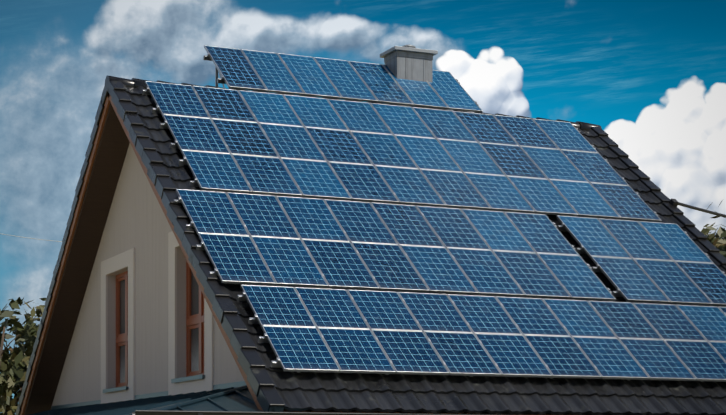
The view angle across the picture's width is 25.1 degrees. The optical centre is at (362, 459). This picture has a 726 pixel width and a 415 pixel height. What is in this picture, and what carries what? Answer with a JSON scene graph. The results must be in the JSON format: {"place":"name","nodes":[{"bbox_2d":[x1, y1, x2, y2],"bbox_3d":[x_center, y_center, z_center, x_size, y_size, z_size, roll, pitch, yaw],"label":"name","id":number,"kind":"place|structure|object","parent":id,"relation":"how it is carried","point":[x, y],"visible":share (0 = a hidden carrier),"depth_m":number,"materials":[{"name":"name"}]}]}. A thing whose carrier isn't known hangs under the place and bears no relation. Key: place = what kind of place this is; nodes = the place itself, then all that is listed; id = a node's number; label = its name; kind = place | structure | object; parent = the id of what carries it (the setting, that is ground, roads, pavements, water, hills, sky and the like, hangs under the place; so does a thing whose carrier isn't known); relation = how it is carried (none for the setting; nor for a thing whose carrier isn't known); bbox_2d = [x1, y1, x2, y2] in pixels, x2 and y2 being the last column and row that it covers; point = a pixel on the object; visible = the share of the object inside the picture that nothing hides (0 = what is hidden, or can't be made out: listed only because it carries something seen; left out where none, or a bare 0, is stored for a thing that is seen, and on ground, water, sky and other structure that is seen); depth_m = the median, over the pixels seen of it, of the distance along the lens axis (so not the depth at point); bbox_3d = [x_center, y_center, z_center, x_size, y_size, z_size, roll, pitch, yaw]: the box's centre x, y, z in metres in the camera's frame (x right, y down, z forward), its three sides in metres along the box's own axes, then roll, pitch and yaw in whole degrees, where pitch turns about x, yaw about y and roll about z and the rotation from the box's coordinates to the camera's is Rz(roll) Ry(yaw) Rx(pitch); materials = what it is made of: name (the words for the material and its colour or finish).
{"place":"outdoors","nodes":[
{"label":"outdoors","id":0,"kind":"place"},
{"bbox_2d":[0,233,61,241],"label":"wires","id":1,"kind":"object","parent":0,"point":[32,238],"depth_m":70.36,"materials":[{"name":"grey"}]},
{"bbox_2d":[0,0,725,397],"label":"sky","id":2,"kind":"structure","parent":0,"point":[651,74],"materials":[{"name":"blue"}]},
{"label":"ground","id":3,"kind":"structure","parent":0,"visible":0},
{"bbox_2d":[0,297,45,414],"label":"tree","id":4,"kind":"object","parent":3,"relation":"on","point":[14,365],"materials":[{"name":"green plant"}]},
{"bbox_2d":[52,143,243,405],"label":"house walls","id":5,"kind":"structure","parent":3,"relation":"on","point":[137,220],"depth_m":26.34,"materials":[{"name":"paint"}]},
{"bbox_2d":[29,385,262,414],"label":"annex roof","id":6,"kind":"structure","parent":5,"relation":"attached to","point":[235,399],"depth_m":21.06,"materials":[{"name":"grey metal"}]},
{"bbox_2d":[51,381,245,409],"bbox_3d":[-3.432,-0.829,25.895,0.016,0.443,13.134,0,0,-24],"label":"wall flashing","id":7,"kind":"object","parent":5,"relation":"attached to","point":[215,387],"depth_m":25.72,"materials":[{"name":"grey metal"}]},
{"bbox_2d":[103,374,204,392],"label":"window sills","id":8,"kind":"structure","parent":5,"relation":"attached to","point":[188,378],"depth_m":24.16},
{"bbox_2d":[101,231,213,403],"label":"window surrounds","id":9,"kind":"object","parent":5,"relation":"attached to","point":[120,261],"depth_m":24.72,"materials":[{"name":"beige paint"}]},
{"bbox_2d":[116,260,203,386],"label":"window frames","id":10,"kind":"structure","parent":5,"relation":"attached to","point":[194,321],"depth_m":24.47,"materials":[{"name":"brown wood"}]},
{"bbox_2d":[120,271,198,382],"bbox_3d":[-3.136,-2.191,25.694,0.001,1.750,5.150,0,0,-24],"label":"window glass","id":11,"kind":"object","parent":10,"relation":"in","point":[195,331],"depth_m":24.35,"materials":[{"name":"grey glass"}]},
{"bbox_2d":[24,102,667,414],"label":"roof soffit","id":12,"kind":"structure","parent":5,"relation":"on","point":[112,149],"depth_m":28.70,"materials":[{"name":"brown wood"}]},
{"bbox_2d":[20,93,535,414],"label":"barge boards","id":13,"kind":"object","parent":12,"relation":"attached to","point":[77,213],"depth_m":26.38,"materials":[{"name":"brown wood"}]},
{"bbox_2d":[105,75,601,130],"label":"ridge caps","id":14,"kind":"object","parent":12,"relation":"on","point":[134,82],"depth_m":27.26,"materials":[{"name":"tile"}]},
{"bbox_2d":[15,79,725,414],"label":"verge tiles","id":15,"kind":"object","parent":12,"relation":"on","point":[253,366],"depth_m":23.58,"materials":[{"name":"grey tile"}]},
{"bbox_2d":[384,50,432,108],"bbox_3d":[0.815,-6.126,29.210,0.716,2.215,0.536,0,0,-24],"label":"chimney","id":16,"kind":"object","parent":12,"relation":"on","point":[409,65],"depth_m":28.97,"materials":[{"name":"grey metal"}]},
{"bbox_2d":[380,44,437,57],"bbox_3d":[0.815,-7.331,29.210,0.840,0.195,0.660,0,0,-24],"label":"chimney cap","id":17,"kind":"object","parent":16,"relation":"on","point":[410,48],"depth_m":28.98,"materials":[{"name":"white metal"}]},
{"bbox_2d":[123,84,725,414],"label":"roof tiles","id":18,"kind":"object","parent":12,"relation":"on","point":[346,392],"depth_m":21.24,"materials":[{"name":"grey tile"}]},
{"bbox_2d":[145,45,725,381],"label":"solar frames","id":19,"kind":"structure","parent":12,"relation":"on","point":[524,294],"depth_m":23.99,"materials":[{"name":"silver metal"}]},
{"bbox_2d":[142,53,725,381],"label":"clamps","id":20,"kind":"object","parent":19,"relation":"attached to","point":[262,339],"depth_m":24.06,"materials":[{"name":"silver metal"}]},
{"bbox_2d":[146,46,725,378],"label":"solar panels","id":21,"kind":"object","parent":19,"relation":"in","point":[236,258],"depth_m":24.18,"materials":[{"name":"blue glass"}]},
{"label":"utility pole","id":22,"kind":"object","parent":3,"relation":"on","visible":0},
{"bbox_2d":[669,199,725,217],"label":"service cable","id":23,"kind":"object","parent":22,"relation":"attached to","point":[673,202],"depth_m":27.93,"materials":[{"name":"black rubber"}]},
{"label":"tree trunk","id":24,"kind":"object","parent":3,"relation":"on","visible":0},
{"bbox_2d":[701,201,725,257],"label":"tree","id":25,"kind":"object","parent":24,"relation":"attached to","point":[718,242],"depth_m":43.09,"materials":[{"name":"green plant"}]},
{"bbox_3d":[-4.178,1.758,25.428,1.750,4.497,12.984,0,0,-24],"label":"annex","id":26,"kind":"object","parent":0,"visible":0},
{"bbox_2d":[132,410,482,414],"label":"gutter","id":27,"kind":"object","parent":26,"relation":"on","point":[151,412],"depth_m":19.07,"materials":[{"name":"grey metal"}]}
]}

